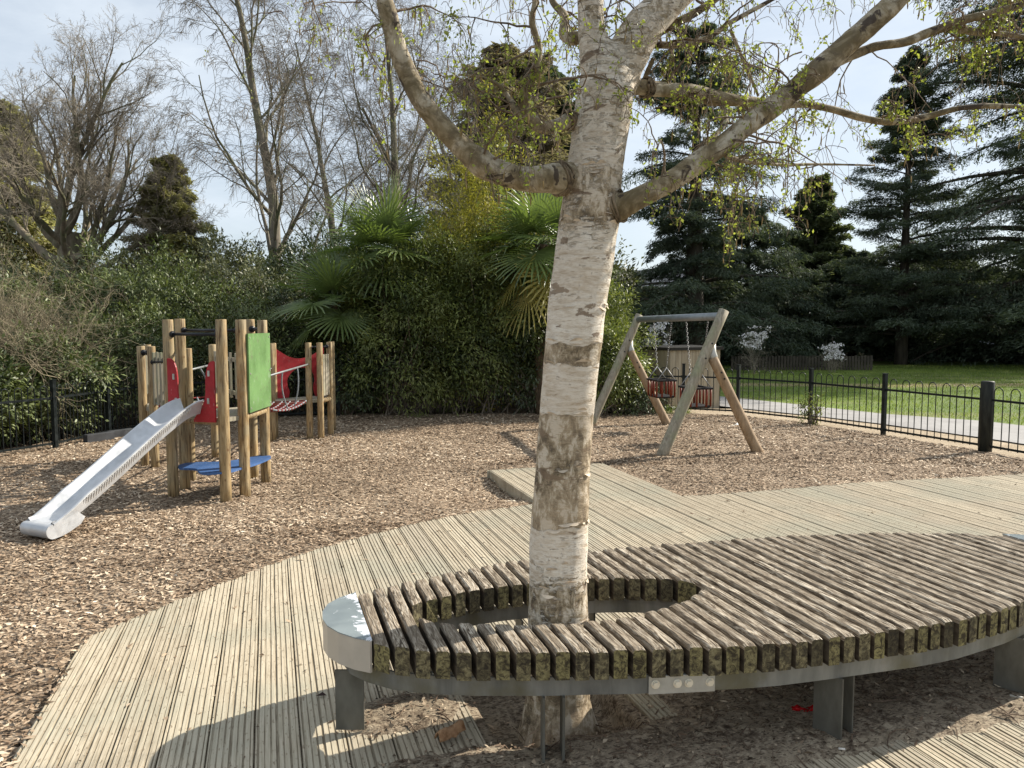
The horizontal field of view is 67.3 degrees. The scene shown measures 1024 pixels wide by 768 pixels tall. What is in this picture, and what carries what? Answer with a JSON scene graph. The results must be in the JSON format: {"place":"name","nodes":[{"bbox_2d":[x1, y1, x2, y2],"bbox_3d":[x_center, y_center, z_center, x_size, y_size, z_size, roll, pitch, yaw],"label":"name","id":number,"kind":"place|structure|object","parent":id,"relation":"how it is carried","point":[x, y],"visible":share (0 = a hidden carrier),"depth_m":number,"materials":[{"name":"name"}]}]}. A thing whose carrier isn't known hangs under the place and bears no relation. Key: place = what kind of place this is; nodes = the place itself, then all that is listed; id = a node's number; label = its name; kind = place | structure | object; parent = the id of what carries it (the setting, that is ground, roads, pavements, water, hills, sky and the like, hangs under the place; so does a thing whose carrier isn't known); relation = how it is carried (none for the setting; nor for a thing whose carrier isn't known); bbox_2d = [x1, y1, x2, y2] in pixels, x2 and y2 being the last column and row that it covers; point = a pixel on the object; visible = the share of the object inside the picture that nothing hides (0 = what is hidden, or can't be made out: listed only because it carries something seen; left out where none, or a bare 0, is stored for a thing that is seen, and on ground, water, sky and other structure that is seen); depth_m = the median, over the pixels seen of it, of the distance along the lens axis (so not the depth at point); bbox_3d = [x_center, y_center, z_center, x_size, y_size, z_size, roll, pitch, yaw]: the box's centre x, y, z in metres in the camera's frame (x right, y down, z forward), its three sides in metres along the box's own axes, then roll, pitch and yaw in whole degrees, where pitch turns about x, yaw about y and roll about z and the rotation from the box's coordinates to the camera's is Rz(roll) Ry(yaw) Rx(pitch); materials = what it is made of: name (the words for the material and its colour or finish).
{"place":"outdoors","nodes":[
{"label":"outdoors","id":0,"kind":"place"},
{"bbox_2d":[0,351,986,449],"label":"ground","id":1,"kind":"structure","parent":0,"point":[512,409],"depth_m":15.22,"materials":[{"name":"soil"}]},
{"bbox_2d":[0,223,46,321],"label":"evergreen shrub","id":2,"kind":"object","parent":1,"relation":"on","point":[20,259],"visible":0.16,"depth_m":30.11,"materials":[{"name":"green plant"}]},
{"bbox_2d":[0,332,48,440],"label":"rhododendron","id":3,"kind":"object","parent":1,"relation":"on","point":[6,383],"visible":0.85,"depth_m":10.46,"materials":[{"name":"green plant"}]},
{"bbox_2d":[0,262,79,332],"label":"evergreen shrub","id":4,"kind":"object","parent":1,"relation":"on","point":[6,272],"visible":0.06,"depth_m":18.63,"materials":[{"name":"green plant"}]},
{"bbox_2d":[0,98,82,288],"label":"conifer","id":5,"kind":"object","parent":1,"relation":"on","point":[39,237],"visible":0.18,"depth_m":33.06,"materials":[{"name":"green plant"}]},
{"bbox_2d":[0,267,99,403],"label":"rhododendron","id":6,"kind":"object","parent":1,"relation":"on","point":[18,285],"visible":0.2,"depth_m":13.30,"materials":[{"name":"green plant"}]},
{"bbox_2d":[0,318,130,446],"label":"rhododendron","id":7,"kind":"object","parent":1,"relation":"on","point":[72,374],"visible":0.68,"depth_m":11.26,"materials":[{"name":"green plant"}]},
{"bbox_2d":[0,225,163,445],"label":"bare shrub","id":8,"kind":"object","parent":1,"relation":"on","point":[5,322],"visible":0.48,"depth_m":11.45,"materials":[{"name":"plant"}]},
{"bbox_2d":[47,250,123,360],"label":"evergreen shrub","id":9,"kind":"object","parent":1,"relation":"on","point":[97,278],"depth_m":35.12,"materials":[{"name":"green plant"}]},
{"bbox_2d":[0,0,227,316],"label":"bare tree","id":10,"kind":"object","parent":1,"relation":"on","point":[61,237],"visible":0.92,"depth_m":27.93,"materials":[{"name":"plant"}]},
{"bbox_2d":[12,227,230,391],"bbox_3d":[-9.383,-1.780,18.813,5.938,4.174,4.188,0,4,0],"label":"evergreen shrub","id":11,"kind":"object","parent":1,"relation":"on","point":[114,261],"visible":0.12,"depth_m":18.33,"materials":[{"name":"green plant"}]},
{"bbox_2d":[39,288,208,428],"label":"rhododendron","id":12,"kind":"object","parent":1,"relation":"on","point":[152,335],"visible":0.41,"depth_m":12.67,"materials":[{"name":"green plant"}]},
{"bbox_2d":[27,228,242,414],"bbox_3d":[-7.423,-1.215,14.823,4.443,3.669,3.212,0,4,0],"label":"rhododendron","id":13,"kind":"object","parent":1,"relation":"on","point":[150,283],"visible":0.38,"depth_m":14.39,"materials":[{"name":"green plant"}]},
{"bbox_2d":[111,154,234,363],"bbox_3d":[-13.103,-4.716,29.569,5.984,8.309,6.009,0,4,0],"label":"conifer","id":14,"kind":"object","parent":1,"relation":"on","point":[182,207],"visible":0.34,"depth_m":28.84,"materials":[{"name":"green plant"}]},
{"bbox_2d":[130,223,262,338],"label":"evergreen shrub","id":15,"kind":"object","parent":1,"relation":"on","point":[212,231],"visible":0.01,"depth_m":29.09,"materials":[{"name":"green plant"}]},
{"bbox_2d":[140,221,308,391],"bbox_3d":[-6.870,-1.917,19.361,4.373,4.373,3.774,2,5,25],"label":"evergreen shrub","id":16,"kind":"object","parent":1,"relation":"on","point":[221,243],"visible":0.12,"depth_m":19.07,"materials":[{"name":"green plant"}]},
{"bbox_2d":[140,271,309,416],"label":"rhododendron","id":17,"kind":"object","parent":1,"relation":"on","point":[271,324],"visible":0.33,"depth_m":13.96,"materials":[{"name":"green plant"}]},
{"bbox_2d":[151,242,313,407],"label":"rhododendron","id":18,"kind":"object","parent":1,"relation":"on","point":[253,269],"visible":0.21,"depth_m":15.60,"materials":[{"name":"green plant"}]},
{"bbox_2d":[135,0,379,387],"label":"bare tree","id":19,"kind":"object","parent":1,"relation":"on","point":[275,205],"visible":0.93,"depth_m":19.07,"materials":[{"name":"grey plant"}]},
{"bbox_2d":[233,211,390,394],"bbox_3d":[-4.679,-1.877,18.528,4.088,4.428,3.486,0,4,0],"label":"evergreen shrub","id":20,"kind":"object","parent":1,"relation":"on","point":[274,264],"visible":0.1,"depth_m":17.95,"materials":[{"name":"green plant"}]},
{"bbox_2d":[232,249,396,412],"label":"rhododendron","id":21,"kind":"object","parent":1,"relation":"on","point":[280,295],"visible":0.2,"depth_m":14.78,"materials":[{"name":"green plant"}]},
{"bbox_2d":[268,238,401,414],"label":"fan palm","id":22,"kind":"object","parent":1,"relation":"on","point":[317,313],"visible":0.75,"depth_m":13.86,"materials":[{"name":"green plant"}]},
{"bbox_2d":[241,0,430,268],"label":"bare tree","id":23,"kind":"object","parent":1,"relation":"on","point":[325,159],"visible":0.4,"depth_m":30.16,"materials":[{"name":"grey plant"}]},
{"bbox_2d":[283,318,404,415],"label":"leafy bush","id":24,"kind":"object","parent":1,"relation":"on","point":[353,408],"visible":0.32,"depth_m":14.19,"materials":[{"name":"green plant"}]},
{"bbox_2d":[305,239,422,412],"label":"leafy bush","id":25,"kind":"object","parent":1,"relation":"on","point":[375,408],"visible":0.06,"depth_m":14.90,"materials":[{"name":"green plant"}]},
{"bbox_2d":[307,169,452,413],"bbox_3d":[-2.457,-1.718,14.683,2.799,4.694,2.660,0,4,0],"label":"fan palm","id":26,"kind":"object","parent":1,"relation":"on","point":[367,232],"visible":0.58,"depth_m":14.15,"materials":[{"name":"green plant"}]},
{"bbox_2d":[307,0,475,369],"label":"bare tree","id":27,"kind":"object","parent":1,"relation":"on","point":[394,150],"visible":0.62,"depth_m":24.49,"materials":[{"name":"grey plant"}]},
{"bbox_2d":[300,221,501,417],"bbox_3d":[-2.003,-1.192,14.405,3.714,3.681,2.616,0,4,0],"label":"leafy bush","id":28,"kind":"object","parent":1,"relation":"on","point":[418,386],"visible":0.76,"depth_m":13.89,"materials":[{"name":"green plant"}]},
{"bbox_2d":[327,0,541,260],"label":"bare tree","id":29,"kind":"object","parent":1,"relation":"on","point":[445,112],"visible":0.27,"depth_m":31.59,"materials":[{"name":"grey plant"}]},
{"bbox_2d":[366,193,502,392],"bbox_3d":[-1.955,-2.185,18.835,5.565,4.976,3.630,0,4,0],"label":"evergreen shrub","id":30,"kind":"object","parent":1,"relation":"on","point":[418,214],"depth_m":18.48,"materials":[{"name":"green plant"}]},
{"bbox_2d":[390,175,488,413],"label":"golden shrub","id":31,"kind":"object","parent":1,"relation":"on","point":[459,234],"visible":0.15,"depth_m":14.75,"materials":[{"name":"green plant"}]},
{"bbox_2d":[389,208,546,414],"bbox_3d":[-0.832,-1.366,14.696,3.804,3.975,2.624,0,4,0],"label":"leafy bush","id":32,"kind":"object","parent":1,"relation":"on","point":[476,274],"visible":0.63,"depth_m":14.14,"materials":[{"name":"green plant"}]},
{"bbox_2d":[420,70,553,411],"bbox_3d":[-0.694,-2.900,15.669,3.387,6.879,2.679,0,4,0],"label":"golden shrub","id":33,"kind":"object","parent":1,"relation":"on","point":[485,198],"visible":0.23,"depth_m":15.41,"materials":[{"name":"green plant"}]},
{"bbox_2d":[473,187,556,406],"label":"leafy bush","id":34,"kind":"object","parent":1,"relation":"on","point":[535,334],"visible":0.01,"depth_m":16.34,"materials":[{"name":"green plant"}]},
{"bbox_2d":[420,39,610,299],"bbox_3d":[-0.026,-8.493,37.482,10.998,15.326,10.237,0,4,0],"label":"conifer","id":35,"kind":"object","parent":1,"relation":"on","point":[546,157],"visible":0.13,"depth_m":35.41,"materials":[{"name":"green plant"}]},
{"bbox_2d":[466,238,604,414],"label":"leafy bush","id":36,"kind":"object","parent":1,"relation":"on","point":[522,395],"visible":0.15,"depth_m":14.40,"materials":[{"name":"green plant"}]},
{"bbox_2d":[463,163,619,413],"bbox_3d":[0.526,-1.743,14.408,2.924,4.785,2.612,0,4,0],"label":"fan palm","id":37,"kind":"object","parent":1,"relation":"on","point":[538,259],"visible":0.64,"depth_m":13.94,"materials":[{"name":"green plant"}]},
{"bbox_2d":[542,65,578,153],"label":"conifer","id":38,"kind":"object","parent":1,"relation":"on","point":[558,112],"visible":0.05,"depth_m":40.85,"materials":[{"name":"green plant"}]},
{"bbox_2d":[529,240,637,390],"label":"evergreen shrub","id":39,"kind":"object","parent":1,"relation":"on","point":[617,272],"depth_m":18.38,"materials":[{"name":"green plant"}]},
{"bbox_2d":[553,234,664,343],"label":"evergreen shrub","id":40,"kind":"object","parent":1,"relation":"on","point":[624,268],"visible":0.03,"depth_m":33.14,"materials":[{"name":"green plant"}]},
{"bbox_2d":[595,301,660,415],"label":"leafy bush","id":41,"kind":"object","parent":1,"relation":"on","point":[613,339],"visible":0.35,"depth_m":14.24,"materials":[{"name":"green plant"}]},
{"bbox_2d":[616,271,642,317],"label":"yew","id":42,"kind":"object","parent":1,"relation":"on","point":[635,284],"visible":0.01,"depth_m":43.21,"materials":[{"name":"green plant"}]},
{"bbox_2d":[598,275,667,407],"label":"leafy bush","id":43,"kind":"object","parent":1,"relation":"on","point":[613,298],"visible":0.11,"depth_m":15.52,"materials":[{"name":"green plant"}]},
{"bbox_2d":[606,374,677,415],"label":"leafy bush","id":44,"kind":"object","parent":1,"relation":"on","point":[637,407],"visible":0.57,"depth_m":14.46,"materials":[{"name":"green plant"}]},
{"bbox_2d":[613,285,681,354],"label":"conifer","id":45,"kind":"object","parent":1,"relation":"on","point":[679,342],"visible":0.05,"depth_m":34.67,"materials":[{"name":"green plant"}]},
{"bbox_2d":[630,345,723,409],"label":"timber store","id":46,"kind":"structure","parent":1,"relation":"on","point":[678,355],"depth_m":15.43,"materials":[{"name":"beige wood"}]},
{"bbox_2d":[606,20,827,356],"bbox_3d":[7.397,-7.220,30.307,10.011,14.017,8.836,0,4,0],"label":"conifer","id":47,"kind":"object","parent":1,"relation":"on","point":[696,264],"visible":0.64,"depth_m":29.85,"materials":[{"name":"green plant"}]},
{"bbox_2d":[656,204,843,365],"bbox_3d":[10.557,-4.044,34.808,9.000,8.224,9.189,0,4,0],"label":"conifer","id":48,"kind":"object","parent":1,"relation":"on","point":[778,260],"visible":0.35,"depth_m":33.08,"materials":[{"name":"green plant"}]},
{"bbox_2d":[730,355,872,370],"bbox_3d":[10.800,-0.750,28.638,5.300,0.638,0.095,0,4,0],"label":"paling fence","id":49,"kind":"object","parent":1,"relation":"on","point":[847,363],"visible":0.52,"depth_m":28.61,"materials":[{"name":"brown wood"}]},
{"bbox_2d":[637,270,993,343],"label":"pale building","id":50,"kind":"structure","parent":1,"relation":"on","point":[671,281],"depth_m":47.38,"materials":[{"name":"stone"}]},
{"bbox_2d":[753,171,891,358],"bbox_3d":[14.569,-5.694,37.628,6.675,9.196,6.831,0,4,0],"label":"conifer","id":51,"kind":"object","parent":1,"relation":"on","point":[823,242],"visible":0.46,"depth_m":36.73,"materials":[{"name":"green plant"}]},
{"bbox_2d":[631,363,1023,452],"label":"bow top railing","id":52,"kind":"object","parent":1,"relation":"on","point":[988,400],"visible":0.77,"depth_m":11.65,"materials":[{"name":"metal"}]},
{"bbox_2d":[801,247,935,360],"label":"conifer","id":53,"kind":"object","parent":1,"relation":"on","point":[849,253],"visible":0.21,"depth_m":35.68,"materials":[{"name":"green plant"}]},
{"bbox_2d":[848,248,1023,361],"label":"conifer","id":54,"kind":"object","parent":1,"relation":"on","point":[915,267],"visible":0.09,"depth_m":34.90,"materials":[{"name":"green plant"}]},
{"bbox_2d":[866,265,1020,361],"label":"yew","id":55,"kind":"object","parent":1,"relation":"on","point":[975,358],"visible":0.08,"depth_m":36.34,"materials":[{"name":"green plant"}]},
{"bbox_2d":[885,0,1023,367],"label":"conifer","id":56,"kind":"object","parent":1,"relation":"on","point":[1006,315],"visible":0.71,"depth_m":31.00,"materials":[{"name":"green plant"}]},
{"bbox_2d":[963,262,1023,364],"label":"yew","id":57,"kind":"object","parent":1,"relation":"on","point":[1015,361],"visible":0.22,"depth_m":33.65,"materials":[{"name":"green plant"}]},
{"bbox_2d":[0,413,1023,767],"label":"wood chips","id":58,"kind":"object","parent":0,"point":[428,471],"visible":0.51,"depth_m":7.90,"materials":[{"name":"brown wood"}]},
{"bbox_2d":[83,428,132,442],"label":"kerb block","id":59,"kind":"structure","parent":58,"relation":"on","point":[101,436],"depth_m":11.19,"materials":[{"name":"grey concrete"}]},
{"bbox_2d":[0,367,339,452],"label":"bow top railing","id":60,"kind":"object","parent":58,"relation":"on","point":[55,424],"visible":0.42,"depth_m":10.85,"materials":[{"name":"metal"}]},
{"bbox_2d":[20,319,335,538],"bbox_3d":[-3.599,0.144,9.049,2.137,1.796,6.471,0,4,0],"label":"climbing frame","id":61,"kind":"object","parent":58,"relation":"on","point":[265,368],"visible":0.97,"depth_m":7.50,"materials":[{"name":"brown wood"}]},
{"bbox_2d":[11,463,1023,767],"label":"deck","id":62,"kind":"structure","parent":58,"relation":"on","point":[91,695],"depth_m":4.09,"materials":[{"name":"beige wood"}]},
{"bbox_2d":[434,720,465,742],"bbox_3d":[-0.247,1.378,3.065,0.121,0.057,0.074,-3,5,-33],"label":"bark piece","id":63,"kind":"object","parent":62,"relation":"on","point":[454,730],"visible":1,"depth_m":3.05,"materials":[{"name":"brown wood"}]},
{"bbox_2d":[35,489,1023,767],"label":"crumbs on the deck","id":64,"kind":"object","parent":62,"relation":"on","point":[393,571],"visible":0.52,"depth_m":4.12,"materials":[{"name":"brown wood"}]},
{"bbox_2d":[593,308,763,455],"bbox_3d":[2.272,-0.085,11.563,1.546,2.038,3.448,-1,4,-12],"label":"swing frame","id":65,"kind":"object","parent":58,"relation":"on","point":[708,351],"visible":0.91,"depth_m":10.10,"materials":[{"name":"brown wood"}]},
{"bbox_2d":[646,322,676,397],"bbox_3d":[2.373,-0.390,12.175,0.335,1.202,0.740,-1,4,-12],"label":"cradle swing","id":66,"kind":"object","parent":65,"relation":"hanging from","point":[651,382],"visible":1,"depth_m":12.12,"materials":[{"name":"red rubber"}]},
{"bbox_2d":[678,321,712,407],"bbox_3d":[2.624,-0.290,10.966,0.335,1.235,0.743,-1,4,-12],"label":"cradle swing","id":67,"kind":"object","parent":65,"relation":"hanging from","point":[704,389],"visible":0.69,"depth_m":10.86,"materials":[{"name":"red rubber"}]},
{"bbox_2d":[0,0,1023,297],"label":"sky","id":68,"kind":"structure","parent":0,"point":[23,23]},
{"bbox_2d":[253,647,1023,767],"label":"dirt","id":69,"kind":"structure","parent":0,"point":[614,711],"depth_m":3.20,"materials":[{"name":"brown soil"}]},
{"bbox_2d":[204,0,1023,747],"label":"birch tree","id":70,"kind":"object","parent":69,"relation":"on","point":[598,202],"visible":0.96,"depth_m":3.11,"materials":[{"name":"white plant"}]},
{"bbox_2d":[322,532,1023,762],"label":"slatted bench","id":71,"kind":"object","parent":69,"relation":"on","point":[831,616],"visible":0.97,"depth_m":3.18,"materials":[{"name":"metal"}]},
{"bbox_2d":[372,655,1023,767],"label":"fallen twigs","id":72,"kind":"object","parent":69,"relation":"on","point":[884,700],"visible":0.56,"depth_m":3.21,"materials":[{"name":"brown wood"}]},
{"bbox_2d":[791,705,812,711],"bbox_3d":[1.245,1.387,3.277,0.108,0.036,0.044,0,4,0],"label":"wrapper","id":73,"kind":"object","parent":69,"relation":"on","point":[797,708],"visible":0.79,"depth_m":3.27,"materials":[{"name":"red plastic"}]},
{"bbox_2d":[597,361,1023,425],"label":"lawn","id":74,"kind":"structure","parent":0,"point":[931,363],"depth_m":20.77,"materials":[{"name":"green plant"}]},
{"bbox_2d":[636,322,678,345],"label":"magnolia","id":75,"kind":"object","parent":74,"relation":"on","point":[662,325],"visible":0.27,"depth_m":22.88,"materials":[{"name":"white plant"}]},
{"bbox_2d":[730,324,778,373],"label":"magnolia","id":76,"kind":"object","parent":74,"relation":"on","point":[758,340],"visible":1,"depth_m":26.45,"materials":[{"name":"white plant"}]},
{"bbox_2d":[814,338,846,371],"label":"magnolia","id":77,"kind":"object","parent":74,"relation":"on","point":[830,351],"visible":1,"depth_m":26.93,"materials":[{"name":"white plant"}]},
{"bbox_2d":[791,45,1010,364],"bbox_3d":[16.532,-7.436,32.511,7.830,13.286,8.400,-2,5,-30],"label":"conifer","id":78,"kind":"object","parent":74,"relation":"on","point":[906,252],"visible":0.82,"depth_m":31.79,"materials":[{"name":"green plant"}]},
{"bbox_2d":[602,409,1023,457],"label":"sandy verge","id":79,"kind":"structure","parent":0,"point":[1004,444],"depth_m":12.36,"materials":[{"name":"beige sand"}]},
{"bbox_2d":[644,403,692,413],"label":"grass tuft","id":80,"kind":"object","parent":79,"relation":"on","point":[671,411],"visible":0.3,"depth_m":14.67,"materials":[{"name":"green plant"}]},
{"bbox_2d":[792,390,829,424],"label":"leafy weed","id":81,"kind":"object","parent":79,"relation":"on","point":[811,421],"visible":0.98,"depth_m":13.00,"materials":[{"name":"green plant"}]},
{"bbox_2d":[720,396,1023,443],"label":"path","id":82,"kind":"structure","parent":0,"point":[762,405],"depth_m":13.52,"materials":[{"name":"concrete"}]}
]}

